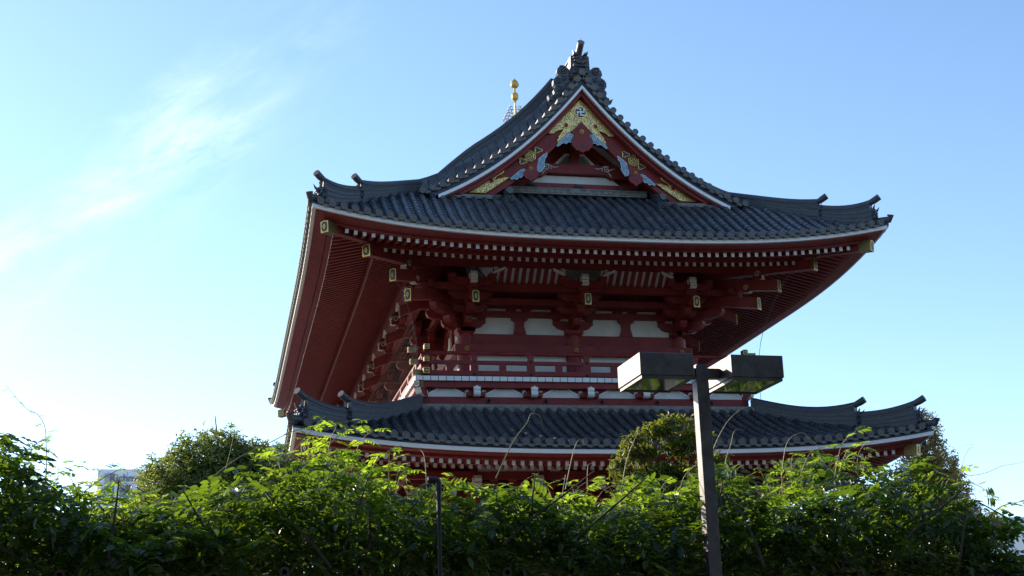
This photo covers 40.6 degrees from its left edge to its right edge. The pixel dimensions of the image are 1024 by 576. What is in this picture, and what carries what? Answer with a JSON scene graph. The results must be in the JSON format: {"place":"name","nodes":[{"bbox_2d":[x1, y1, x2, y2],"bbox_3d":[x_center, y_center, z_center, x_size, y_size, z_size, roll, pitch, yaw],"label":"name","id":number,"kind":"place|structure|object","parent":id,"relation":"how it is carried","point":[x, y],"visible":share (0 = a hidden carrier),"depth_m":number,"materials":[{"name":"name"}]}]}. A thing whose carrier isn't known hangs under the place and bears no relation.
{"place":"outdoors","nodes":[
{"label":"outdoors","id":0,"kind":"place"},
{"bbox_2d":[96,469,165,514],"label":"hotel","id":1,"kind":"structure","parent":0,"point":[128,475],"depth_m":152.01,"materials":[{"name":"white glass"}]},
{"bbox_2d":[103,485,113,505],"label":"window","id":2,"kind":"structure","parent":1,"relation":"in","point":[112,490],"depth_m":151.41,"materials":[{"name":"blue glass"}]},
{"bbox_2d":[119,490,139,499],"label":"window","id":3,"kind":"structure","parent":1,"relation":"in","point":[120,496],"depth_m":151.74,"materials":[{"name":"blue glass"}]},
{"bbox_2d":[117,416,316,530],"bbox_3d":[-8.121,7.725,36.451,5.787,8.759,4.503,-4,-16,8],"label":"camphor tree","id":4,"kind":"object","parent":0,"point":[186,467],"visible":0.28,"depth_m":36.76,"materials":[{"name":"green plant"}]},
{"bbox_2d":[0,0,1023,566],"label":"sky","id":5,"kind":"structure","parent":0,"point":[159,159],"materials":[{"name":"blue"}]},
{"bbox_2d":[268,37,939,546],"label":"temple gate","id":6,"kind":"structure","parent":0,"point":[554,299],"depth_m":48.47,"materials":[{"name":"wood"}]},
{"bbox_2d":[527,182,536,186],"bbox_3d":[0.730,-3.713,49.974,0.368,0.243,0.231,-6,-16,16],"label":"pigeon","id":7,"kind":"object","parent":6,"relation":"on","point":[531,185],"visible":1,"depth_m":49.90,"materials":[{"name":"grey"}]},
{"bbox_2d":[950,514,1023,561],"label":"rooftop building","id":8,"kind":"structure","parent":0,"point":[1019,545],"depth_m":152.19,"materials":[{"name":"white paint"}]},
{"bbox_3d":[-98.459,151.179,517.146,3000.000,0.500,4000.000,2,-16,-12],"label":"ground","id":9,"kind":"structure","parent":0,"visible":0},
{"bbox_2d":[427,477,441,575],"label":"standpipe","id":10,"kind":"object","parent":9,"relation":"on","point":[437,480],"visible":1,"depth_m":10.83,"materials":[{"name":"black metal"}]},
{"bbox_2d":[0,385,1023,575],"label":"wisteria hedge","id":11,"kind":"object","parent":9,"relation":"on","point":[299,533],"visible":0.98,"depth_m":11.54,"materials":[{"name":"green plant"}]},
{"bbox_2d":[503,78,520,121],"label":"pagoda","id":12,"kind":"object","parent":9,"relation":"on","point":[514,84],"visible":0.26,"depth_m":124.45,"materials":[{"name":"paint"}]},
{"bbox_2d":[54,557,1023,575],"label":"hedge","id":13,"kind":"object","parent":9,"relation":"on","point":[507,571],"visible":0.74,"depth_m":11.90,"materials":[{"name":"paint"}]},
{"bbox_2d":[606,412,734,509],"bbox_3d":[2.794,5.226,24.204,2.190,6.238,1.574,10,-20,-36],"label":"pine like tree","id":14,"kind":"object","parent":9,"relation":"on","point":[682,446],"visible":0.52,"depth_m":24.64,"materials":[{"name":"green plant"}]},
{"bbox_2d":[618,352,783,575],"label":"street lamp","id":15,"kind":"object","parent":9,"relation":"on","point":[654,372],"visible":1,"depth_m":11.56,"materials":[{"name":"grey metal"}]},
{"bbox_2d":[910,489,928,564],"bbox_3d":[3.748,3.383,12.230,0.108,3.213,0.048,2,-16,-12],"label":"standpipe","id":16,"kind":"object","parent":9,"relation":"on","point":[926,549],"visible":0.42,"depth_m":12.59,"materials":[{"name":"black metal"}]},
{"bbox_2d":[889,407,984,552],"bbox_3d":[17.396,10.831,56.549,3.945,12.153,3.858,-10,-18,28],"label":"conical tree","id":17,"kind":"object","parent":9,"relation":"on","point":[929,445],"visible":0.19,"depth_m":56.82,"materials":[{"name":"green plant"}]},
{"bbox_2d":[956,506,1013,563],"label":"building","id":18,"kind":"structure","parent":9,"relation":"on","point":[994,519],"depth_m":57.56,"materials":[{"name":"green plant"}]}
]}

